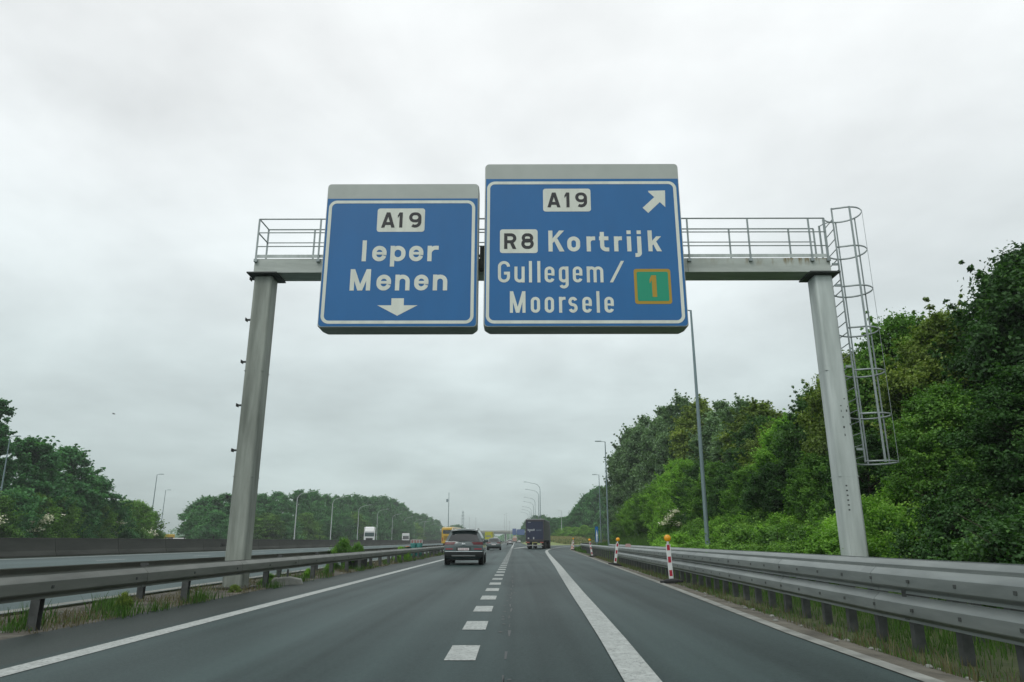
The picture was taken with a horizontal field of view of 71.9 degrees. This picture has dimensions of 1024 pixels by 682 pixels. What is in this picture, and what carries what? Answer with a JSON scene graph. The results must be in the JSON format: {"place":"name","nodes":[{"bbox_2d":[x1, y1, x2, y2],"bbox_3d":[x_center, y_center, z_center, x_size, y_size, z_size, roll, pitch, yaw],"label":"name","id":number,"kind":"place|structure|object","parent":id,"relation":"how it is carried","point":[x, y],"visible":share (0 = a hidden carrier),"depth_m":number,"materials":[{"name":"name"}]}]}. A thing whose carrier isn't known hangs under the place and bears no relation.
{"place":"outdoors","nodes":[
{"label":"outdoors","id":0,"kind":"place"},
{"bbox_2d":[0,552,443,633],"bbox_3d":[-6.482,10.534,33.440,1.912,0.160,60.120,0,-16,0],"label":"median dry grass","id":1,"kind":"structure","parent":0,"point":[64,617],"depth_m":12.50,"materials":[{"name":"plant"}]},
{"bbox_2d":[0,542,920,681],"bbox_3d":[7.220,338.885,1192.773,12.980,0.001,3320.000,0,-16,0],"label":"road","id":2,"kind":"structure","parent":0,"point":[408,625],"depth_m":8.14,"materials":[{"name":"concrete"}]},
{"bbox_2d":[0,548,486,676],"bbox_3d":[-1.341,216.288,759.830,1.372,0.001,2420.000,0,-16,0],"label":"edge line","id":3,"kind":"object","parent":2,"relation":"on","point":[35,664],"visible":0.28,"depth_m":8.45,"materials":[{"name":"paint"}]},
{"bbox_2d":[0,542,506,665],"bbox_3d":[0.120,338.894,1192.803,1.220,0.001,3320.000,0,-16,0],"label":"hard shoulder","id":4,"kind":"object","parent":2,"relation":"attached to","point":[21,648],"visible":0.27,"depth_m":9.96},
{"bbox_2d":[444,528,487,564],"bbox_3d":[-2.260,10.222,35.188,2.060,1.785,4.496,0,-16,0],"label":"suv","id":5,"kind":"object","parent":2,"relation":"on","point":[465,544],"visible":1,"depth_m":33.18,"materials":[{"name":"grey paint"}]},
{"bbox_2d":[444,553,510,659],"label":"block marking","id":6,"kind":"object","parent":2,"relation":"on","point":[462,652],"visible":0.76,"depth_m":9.12,"materials":[{"name":"paint"}]},
{"bbox_2d":[526,519,550,548],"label":"lorry","id":7,"kind":"object","parent":2,"relation":"on","point":[537,530],"visible":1,"depth_m":97.75,"materials":[{"name":"blue"}]},
{"bbox_2d":[545,546,661,681],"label":"exit line","id":8,"kind":"object","parent":2,"relation":"on","point":[631,664],"visible":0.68,"depth_m":7.97,"materials":[{"name":"paint"}]},
{"bbox_2d":[570,549,944,681],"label":"road marking","id":9,"kind":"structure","parent":2,"relation":"on","point":[908,672],"depth_m":8.00,"materials":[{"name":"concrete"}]},
{"bbox_2d":[0,528,1019,681],"bbox_3d":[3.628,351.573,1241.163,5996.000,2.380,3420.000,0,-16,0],"label":"ground","id":10,"kind":"structure","parent":0,"point":[919,668],"depth_m":9.91,"materials":[{"name":"plant"}]},
{"bbox_2d":[0,398,17,515],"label":"broadleaf tree","id":11,"kind":"object","parent":10,"relation":"on","point":[5,409],"visible":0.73,"depth_m":82.99,"materials":[{"name":"green plant"}]},
{"bbox_2d":[0,490,27,537],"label":"hawthorn shrub","id":12,"kind":"object","parent":10,"relation":"on","point":[9,531],"visible":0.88,"depth_m":75.50,"materials":[{"name":"green plant"}]},
{"bbox_2d":[0,487,48,537],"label":"hawthorn shrub","id":13,"kind":"object","parent":10,"relation":"on","point":[24,505],"visible":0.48,"depth_m":79.49,"materials":[{"name":"green plant"}]},
{"bbox_2d":[0,435,75,536],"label":"broadleaf tree","id":14,"kind":"object","parent":10,"relation":"on","point":[33,454],"visible":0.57,"depth_m":86.81,"materials":[{"name":"green plant"}]},
{"bbox_2d":[23,492,70,537],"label":"hawthorn shrub","id":15,"kind":"object","parent":10,"relation":"on","point":[50,517],"visible":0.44,"depth_m":83.35,"materials":[{"name":"green plant"}]},
{"bbox_2d":[33,497,89,537],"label":"hawthorn shrub","id":16,"kind":"object","parent":10,"relation":"on","point":[72,517],"visible":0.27,"depth_m":87.84,"materials":[{"name":"green plant"}]},
{"bbox_2d":[16,443,110,535],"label":"broadleaf tree","id":17,"kind":"object","parent":10,"relation":"on","point":[83,482],"visible":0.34,"depth_m":94.70,"materials":[{"name":"green plant"}]},
{"bbox_2d":[92,475,132,536],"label":"broadleaf tree","id":18,"kind":"object","parent":10,"relation":"on","point":[122,512],"visible":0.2,"depth_m":100.23,"materials":[{"name":"green plant"}]},
{"bbox_2d":[109,504,141,538],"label":"hawthorn shrub","id":19,"kind":"object","parent":10,"relation":"on","point":[128,533],"visible":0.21,"depth_m":103.20,"materials":[{"name":"green plant"}]},
{"bbox_2d":[115,499,153,538],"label":"hawthorn shrub","id":20,"kind":"object","parent":10,"relation":"on","point":[136,513],"visible":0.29,"depth_m":109.10,"materials":[{"name":"green plant"}]},
{"bbox_2d":[132,498,162,538],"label":"hawthorn shrub","id":21,"kind":"object","parent":10,"relation":"on","point":[148,512],"visible":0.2,"depth_m":115.38,"materials":[{"name":"green plant"}]},
{"bbox_2d":[175,501,197,538],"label":"broadleaf tree","id":22,"kind":"object","parent":10,"relation":"on","point":[181,518],"visible":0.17,"depth_m":185.83,"materials":[{"name":"green plant"}]},
{"bbox_2d":[0,557,394,613],"bbox_3d":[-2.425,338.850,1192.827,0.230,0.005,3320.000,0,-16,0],"label":"kerb","id":23,"kind":"structure","parent":10,"relation":"on","point":[20,609],"depth_m":14.31,"materials":[{"name":"concrete"}]},
{"bbox_2d":[181,495,227,538],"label":"broadleaf tree","id":24,"kind":"object","parent":10,"relation":"on","point":[201,503],"visible":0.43,"depth_m":175.15,"materials":[{"name":"green plant"}]},
{"bbox_2d":[188,509,228,538],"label":"edge tree","id":25,"kind":"object","parent":10,"relation":"on","point":[219,519],"visible":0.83,"depth_m":164.93,"materials":[{"name":"green plant"}]},
{"bbox_2d":[198,492,231,538],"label":"broadleaf tree","id":26,"kind":"object","parent":10,"relation":"on","point":[223,500],"visible":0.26,"depth_m":175.41,"materials":[{"name":"green plant"}]},
{"bbox_2d":[0,538,440,557],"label":"concrete barrier","id":27,"kind":"object","parent":10,"relation":"on","point":[28,547],"visible":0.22,"depth_m":43.76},
{"bbox_2d":[0,551,443,632],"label":"median grass","id":28,"kind":"structure","parent":10,"relation":"on","point":[111,608],"depth_m":11.37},
{"bbox_2d":[0,542,502,613],"bbox_3d":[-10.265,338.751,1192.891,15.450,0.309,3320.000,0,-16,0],"label":"carriageway","id":29,"kind":"structure","parent":10,"relation":"on","point":[38,562],"depth_m":30.61,"materials":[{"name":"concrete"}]},
{"bbox_2d":[0,541,504,599],"bbox_3d":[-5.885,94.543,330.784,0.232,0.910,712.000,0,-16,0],"label":"guard rail","id":30,"kind":"object","parent":10,"relation":"on","point":[46,569],"visible":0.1,"depth_m":13.77,"materials":[{"name":"metal"}]},
{"bbox_2d":[0,541,506,630],"bbox_3d":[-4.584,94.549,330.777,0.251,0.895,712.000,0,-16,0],"label":"guard rail","id":31,"kind":"object","parent":10,"relation":"on","point":[37,590],"visible":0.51,"depth_m":11.60,"materials":[{"name":"metal"}]},
{"bbox_2d":[256,492,281,535],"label":"broadleaf tree","id":32,"kind":"object","parent":10,"relation":"on","point":[265,503],"visible":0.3,"depth_m":193.27,"materials":[{"name":"green plant"}]},
{"bbox_2d":[256,513,287,538],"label":"edge tree","id":33,"kind":"object","parent":10,"relation":"on","point":[268,519],"visible":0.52,"depth_m":184.17,"materials":[{"name":"green plant"}]},
{"bbox_2d":[269,490,298,538],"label":"broadleaf tree","id":34,"kind":"object","parent":10,"relation":"on","point":[282,503],"visible":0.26,"depth_m":202.86,"materials":[{"name":"green plant"}]},
{"bbox_2d":[269,569,302,584],"bbox_3d":[-5.898,6.182,18.454,0.858,0.400,0.380,4,-16,-13],"label":"kerb stone","id":35,"kind":"object","parent":10,"relation":"on","point":[288,580],"visible":0.73,"depth_m":18.29,"materials":[{"name":"concrete"}]},
{"bbox_2d":[268,512,304,539],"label":"edge tree","id":36,"kind":"object","parent":10,"relation":"on","point":[288,519],"visible":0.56,"depth_m":193.43,"materials":[{"name":"green plant"}]},
{"bbox_2d":[283,489,318,519],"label":"broadleaf tree","id":37,"kind":"object","parent":10,"relation":"on","point":[303,501],"visible":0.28,"depth_m":214.52,"materials":[{"name":"green plant"}]},
{"bbox_2d":[287,512,326,539],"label":"edge tree","id":38,"kind":"object","parent":10,"relation":"on","point":[311,527],"visible":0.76,"depth_m":203.45,"materials":[{"name":"green plant"}]},
{"bbox_2d":[298,489,330,520],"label":"broadleaf tree","id":39,"kind":"object","parent":10,"relation":"on","point":[315,499],"visible":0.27,"depth_m":224.11,"materials":[{"name":"green plant"}]},
{"bbox_2d":[308,513,338,539],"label":"edge tree","id":40,"kind":"object","parent":10,"relation":"on","point":[325,519],"visible":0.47,"depth_m":214.46,"materials":[{"name":"green plant"}]},
{"bbox_2d":[326,513,347,539],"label":"edge tree","id":41,"kind":"object","parent":10,"relation":"on","point":[338,525],"visible":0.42,"depth_m":226.85,"materials":[{"name":"green plant"}]},
{"bbox_2d":[328,536,359,568],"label":"median shrub","id":42,"kind":"object","parent":10,"relation":"on","point":[343,546],"visible":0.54,"depth_m":28.46,"materials":[{"name":"green plant"}]},
{"bbox_2d":[347,511,371,539],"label":"edge tree","id":43,"kind":"object","parent":10,"relation":"on","point":[354,516],"visible":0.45,"depth_m":253.88,"materials":[{"name":"green plant"}]},
{"bbox_2d":[355,495,384,525],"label":"broadleaf tree","id":44,"kind":"object","parent":10,"relation":"on","point":[372,510],"visible":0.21,"depth_m":293.70,"materials":[{"name":"green plant"}]},
{"bbox_2d":[369,516,392,539],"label":"edge tree","id":45,"kind":"object","parent":10,"relation":"on","point":[381,529],"visible":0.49,"depth_m":288.26,"materials":[{"name":"green plant"}]},
{"bbox_2d":[212,206,898,589],"bbox_3d":[1.288,1.353,18.173,16.640,10.100,1.009,0,-16,0],"label":"sign gantry","id":46,"kind":"object","parent":10,"relation":"on","point":[814,272],"visible":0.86,"depth_m":18.31,"materials":[{"name":"metal"}]},
{"bbox_2d":[317,184,479,334],"bbox_3d":[-2.892,-2.183,18.532,4.035,4.030,0.573,0,-16,0],"label":"direction sign","id":47,"kind":"object","parent":46,"relation":"attached to","point":[400,259],"visible":1,"depth_m":18.22,"materials":[{"name":"blue"}]},
{"bbox_2d":[483,164,688,333],"bbox_3d":[1.865,-2.473,18.592,5.170,4.610,0.575,0,-16,0],"label":"direction sign","id":48,"kind":"object","parent":46,"relation":"attached to","point":[583,248],"visible":1,"depth_m":18.27,"materials":[{"name":"blue"}]},
{"bbox_2d":[550,536,605,543],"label":"meadow grass","id":49,"kind":"structure","parent":10,"relation":"on","point":[576,538],"depth_m":212.28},
{"bbox_2d":[578,488,599,527],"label":"distant tree","id":50,"kind":"object","parent":10,"relation":"on","point":[587,501],"visible":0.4,"depth_m":234.52,"materials":[{"name":"green plant"}]},
{"bbox_2d":[583,484,611,537],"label":"distant tree","id":51,"kind":"object","parent":10,"relation":"on","point":[595,493],"visible":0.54,"depth_m":231.40,"materials":[{"name":"green plant"}]},
{"bbox_2d":[580,542,614,559],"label":"guard rail","id":52,"kind":"object","parent":10,"relation":"on","point":[604,551],"visible":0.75,"depth_m":58.94,"materials":[{"name":"metal"}]},
{"bbox_2d":[600,445,639,529],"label":"roadside tree","id":53,"kind":"object","parent":10,"relation":"on","point":[611,515],"visible":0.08,"depth_m":111.58,"materials":[{"name":"green plant"}]},
{"bbox_2d":[591,534,654,553],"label":"tall grass","id":54,"kind":"structure","parent":10,"relation":"on","point":[635,540],"depth_m":73.50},
{"bbox_2d":[603,423,643,536],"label":"roadside tree","id":55,"kind":"object","parent":10,"relation":"on","point":[615,464],"visible":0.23,"depth_m":102.86,"materials":[{"name":"green plant"}]},
{"bbox_2d":[616,493,649,536],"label":"leafy thicket","id":56,"kind":"object","parent":10,"relation":"on","point":[625,523],"visible":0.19,"depth_m":85.50,"materials":[{"name":"green plant"}]},
{"bbox_2d":[618,413,652,506],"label":"roadside tree","id":57,"kind":"object","parent":10,"relation":"on","point":[630,451],"visible":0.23,"depth_m":94.54,"materials":[{"name":"green plant"}]},
{"bbox_2d":[628,486,651,536],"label":"leafy thicket","id":58,"kind":"object","parent":10,"relation":"on","point":[641,531],"visible":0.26,"depth_m":77.20,"materials":[{"name":"green plant"}]},
{"bbox_2d":[637,477,657,534],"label":"leafy thicket","id":59,"kind":"object","parent":10,"relation":"on","point":[646,507],"visible":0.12,"depth_m":70.40,"materials":[{"name":"green plant"}]},
{"bbox_2d":[630,405,671,494],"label":"roadside tree","id":60,"kind":"object","parent":10,"relation":"on","point":[648,442],"visible":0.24,"depth_m":86.40,"materials":[{"name":"green plant"}]},
{"bbox_2d":[644,497,683,542],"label":"elder bush","id":61,"kind":"object","parent":10,"relation":"on","point":[663,522],"visible":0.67,"depth_m":53.05,"materials":[{"name":"green plant"}]},
{"bbox_2d":[647,458,683,518],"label":"leafy thicket","id":62,"kind":"object","parent":10,"relation":"on","point":[655,499],"visible":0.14,"depth_m":63.56,"materials":[{"name":"green plant"}]},
{"bbox_2d":[660,534,682,582],"bbox_3d":[4.280,5.914,19.198,0.600,1.257,0.340,-3,-16,2],"label":"warning beacon","id":63,"kind":"object","parent":10,"relation":"on","point":[667,539],"visible":0.99,"depth_m":19.13,"materials":[{"name":"white plastic"}]},
{"bbox_2d":[648,388,701,483],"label":"roadside tree","id":64,"kind":"object","parent":10,"relation":"on","point":[666,423],"visible":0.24,"depth_m":78.14,"materials":[{"name":"green plant"}]},
{"bbox_2d":[656,458,695,528],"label":"leafy thicket","id":65,"kind":"object","parent":10,"relation":"on","point":[677,473],"visible":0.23,"depth_m":57.37,"materials":[{"name":"green plant"}]},
{"bbox_2d":[653,532,704,546],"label":"bramble bush","id":66,"kind":"object","parent":10,"relation":"on","point":[678,538],"visible":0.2,"depth_m":35.51,"materials":[{"name":"green plant"}]},
{"bbox_2d":[666,393,716,464],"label":"roadside tree","id":67,"kind":"object","parent":10,"relation":"on","point":[679,435],"visible":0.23,"depth_m":70.52,"materials":[{"name":"green plant"}]},
{"bbox_2d":[670,456,712,524],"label":"leafy thicket","id":68,"kind":"object","parent":10,"relation":"on","point":[693,473],"visible":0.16,"depth_m":51.27,"materials":[{"name":"green plant"}]},
{"bbox_2d":[688,310,709,544],"bbox_3d":[8.348,4.921,33.178,1.265,13.600,0.280,0,-16,0],"label":"street lamp","id":69,"kind":"object","parent":10,"relation":"on","point":[705,515],"visible":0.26,"depth_m":33.08,"materials":[{"name":"metal"}]},
{"bbox_2d":[679,460,730,522],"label":"leafy thicket","id":70,"kind":"object","parent":10,"relation":"on","point":[695,498],"visible":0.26,"depth_m":45.24,"materials":[{"name":"green plant"}]},
{"bbox_2d":[685,399,734,463],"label":"roadside tree","id":71,"kind":"object","parent":10,"relation":"on","point":[707,430],"visible":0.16,"depth_m":63.34,"materials":[{"name":"green plant"}]},
{"bbox_2d":[693,461,747,519],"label":"leafy thicket","id":72,"kind":"object","parent":10,"relation":"on","point":[720,484],"visible":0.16,"depth_m":39.60,"materials":[{"name":"green plant"}]},
{"bbox_2d":[702,512,749,543],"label":"bramble bush","id":73,"kind":"object","parent":10,"relation":"on","point":[734,520],"visible":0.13,"depth_m":32.35,"materials":[{"name":"green plant"}]},
{"bbox_2d":[706,527,757,565],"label":"bramble bush","id":74,"kind":"object","parent":10,"relation":"on","point":[735,537],"visible":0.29,"depth_m":24.21,"materials":[{"name":"green plant"}]},
{"bbox_2d":[708,393,757,462],"bbox_3d":[19.016,9.654,56.323,7.092,11.042,7.199,-14,-21,40],"label":"roadside tree","id":75,"kind":"object","parent":10,"relation":"on","point":[725,418],"visible":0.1,"depth_m":56.61,"materials":[{"name":"green plant"}]},
{"bbox_2d":[716,462,772,522],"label":"leafy thicket","id":76,"kind":"object","parent":10,"relation":"on","point":[735,486],"visible":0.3,"depth_m":34.86,"materials":[{"name":"green plant"}]},
{"bbox_2d":[716,413,774,464],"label":"roadside tree","id":77,"kind":"object","parent":10,"relation":"on","point":[747,431],"visible":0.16,"depth_m":43.89,"materials":[{"name":"green plant"}]},
{"bbox_2d":[725,508,773,535],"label":"bramble bush","id":78,"kind":"object","parent":10,"relation":"on","point":[753,517],"visible":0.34,"depth_m":30.09,"materials":[{"name":"green plant"}]},
{"bbox_2d":[715,397,784,461],"bbox_3d":[17.787,8.677,49.846,6.663,9.253,7.016,10,-19,-31],"label":"roadside tree","id":79,"kind":"object","parent":10,"relation":"on","point":[764,408],"visible":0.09,"depth_m":50.36,"materials":[{"name":"green plant"}]},
{"bbox_2d":[732,419,775,510],"bbox_3d":[14.927,7.431,38.760,5.120,6.394,5.749,-1,-16,4],"label":"roadside tree","id":80,"kind":"object","parent":10,"relation":"on","point":[749,445],"visible":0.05,"depth_m":39.34,"materials":[{"name":"green plant"}]},
{"bbox_2d":[726,525,798,573],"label":"bramble bush","id":81,"kind":"object","parent":10,"relation":"on","point":[766,537],"visible":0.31,"depth_m":22.27,"materials":[{"name":"green plant"}]},
{"bbox_2d":[743,510,787,536],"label":"bramble bush","id":82,"kind":"object","parent":10,"relation":"on","point":[776,518],"visible":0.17,"depth_m":28.38,"materials":[{"name":"green plant"}]},
{"bbox_2d":[735,459,796,529],"bbox_3d":[11.535,7.184,30.683,3.409,3.959,3.455,6,-17,-20],"label":"leafy thicket","id":83,"kind":"object","parent":10,"relation":"on","point":[768,478],"visible":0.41,"depth_m":30.44,"materials":[{"name":"green plant"}]},
{"bbox_2d":[747,408,795,512],"bbox_3d":[13.894,6.398,33.979,4.829,6.171,4.840,1,-16,-3],"label":"roadside tree","id":84,"kind":"object","parent":10,"relation":"on","point":[765,455],"visible":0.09,"depth_m":34.37,"materials":[{"name":"green plant"}]},
{"bbox_2d":[755,523,820,577],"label":"bramble bush","id":85,"kind":"object","parent":10,"relation":"on","point":[794,544],"visible":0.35,"depth_m":20.22,"materials":[{"name":"green plant"}]},
{"bbox_2d":[765,381,822,515],"bbox_3d":[13.433,5.187,30.598,4.530,6.899,4.375,-5,-17,16],"label":"roadside tree","id":86,"kind":"object","parent":10,"relation":"on","point":[783,442],"visible":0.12,"depth_m":30.55,"materials":[{"name":"green plant"}]},
{"bbox_2d":[587,554,1019,681],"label":"verge grass","id":87,"kind":"structure","parent":10,"relation":"on","point":[797,600],"depth_m":10.04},
{"bbox_2d":[774,451,833,520],"bbox_3d":[11.650,5.923,26.445,3.462,3.720,3.593,-8,-18,27],"label":"leafy thicket","id":88,"kind":"object","parent":10,"relation":"on","point":[803,490],"visible":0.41,"depth_m":26.21,"materials":[{"name":"green plant"}]},
{"bbox_2d":[609,544,1023,642],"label":"guard rail","id":89,"kind":"object","parent":10,"relation":"on","point":[994,568],"visible":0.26,"depth_m":11.32,"materials":[{"name":"metal"}]},
{"bbox_2d":[800,493,835,526],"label":"bramble bush","id":90,"kind":"object","parent":10,"relation":"on","point":[821,510],"visible":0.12,"depth_m":23.88,"materials":[{"name":"green plant"}]},
{"bbox_2d":[614,546,1023,681],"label":"guard rail","id":91,"kind":"object","parent":10,"relation":"on","point":[958,614],"visible":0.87,"depth_m":9.40,"materials":[{"name":"metal"}]},
{"bbox_2d":[793,349,888,485],"bbox_3d":[13.469,3.888,27.348,5.030,7.557,4.685,4,-16,-14],"label":"roadside tree","id":92,"kind":"object","parent":10,"relation":"on","point":[817,439],"visible":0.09,"depth_m":27.77,"materials":[{"name":"green plant"}]},
{"bbox_2d":[782,524,910,558],"bbox_3d":[8.724,5.696,18.442,3.282,1.810,3.426,-2,-16,8],"label":"bramble bush","id":93,"kind":"object","parent":10,"relation":"on","point":[825,544],"visible":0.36,"depth_m":18.03,"materials":[{"name":"green plant"}]},
{"bbox_2d":[815,425,907,520],"bbox_3d":[11.385,4.734,22.530,3.454,3.925,3.526,4,-16,-15],"label":"leafy thicket","id":94,"kind":"object","parent":10,"relation":"on","point":[875,450],"visible":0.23,"depth_m":22.44,"materials":[{"name":"green plant"}]},
{"bbox_2d":[805,494,917,554],"bbox_3d":[10.247,5.529,20.092,3.331,2.445,3.034,4,-16,-12],"label":"bramble bush","id":95,"kind":"object","parent":10,"relation":"on","point":[830,522],"visible":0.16,"depth_m":20.00,"materials":[{"name":"green plant"}]},
{"bbox_2d":[843,307,944,502],"bbox_3d":[14.381,2.722,25.206,5.088,8.267,5.441,9,-18,-30],"label":"roadside tree","id":96,"kind":"object","parent":10,"relation":"on","point":[891,328],"visible":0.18,"depth_m":25.62,"materials":[{"name":"green plant"}]},
{"bbox_2d":[862,478,952,552],"bbox_3d":[10.743,4.960,19.076,2.702,2.668,2.752,-3,-16,9],"label":"bramble bush","id":97,"kind":"object","parent":10,"relation":"on","point":[888,510],"visible":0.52,"depth_m":18.75,"materials":[{"name":"green plant"}]},
{"bbox_2d":[862,294,1019,487],"bbox_3d":[14.309,2.301,22.724,5.296,7.494,5.155,-12,-20,35],"label":"roadside tree","id":98,"kind":"object","parent":10,"relation":"on","point":[921,362],"visible":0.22,"depth_m":22.97,"materials":[{"name":"green plant"}]},
{"bbox_2d":[875,477,1013,560],"bbox_3d":[10.127,4.205,15.521,3.179,2.330,3.060,1,-16,-5],"label":"bramble bush","id":99,"kind":"object","parent":10,"relation":"on","point":[943,521],"visible":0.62,"depth_m":15.53,"materials":[{"name":"green plant"}]},
{"bbox_2d":[871,379,1020,522],"bbox_3d":[11.961,3.289,19.276,4.201,4.541,3.931,2,-16,-7],"label":"leafy thicket","id":100,"kind":"object","parent":10,"relation":"on","point":[935,408],"visible":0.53,"depth_m":18.89,"materials":[{"name":"green plant"}]},
{"bbox_2d":[926,507,1023,608],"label":"bramble bush","id":101,"kind":"object","parent":10,"relation":"on","point":[992,546],"visible":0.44,"depth_m":10.82,"materials":[{"name":"green plant"}]},
{"bbox_2d":[927,240,1023,497],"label":"roadside tree","id":102,"kind":"object","parent":10,"relation":"on","point":[994,311],"visible":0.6,"depth_m":19.68,"materials":[{"name":"green plant"}]},
{"bbox_2d":[932,360,1023,517],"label":"leafy thicket","id":103,"kind":"object","parent":10,"relation":"on","point":[1000,411],"visible":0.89,"depth_m":15.72,"materials":[{"name":"green plant"}]},
{"bbox_2d":[947,491,1023,556],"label":"bramble bush","id":104,"kind":"object","parent":10,"relation":"on","point":[999,509],"visible":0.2,"depth_m":14.14,"materials":[{"name":"green plant"}]},
{"bbox_2d":[0,0,1023,535],"label":"sky","id":105,"kind":"structure","parent":0,"point":[145,145],"materials":[{"name":"white"}]},
{"bbox_2d":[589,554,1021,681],"bbox_3d":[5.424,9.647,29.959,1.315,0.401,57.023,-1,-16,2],"label":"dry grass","id":106,"kind":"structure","parent":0,"point":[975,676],"depth_m":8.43,"materials":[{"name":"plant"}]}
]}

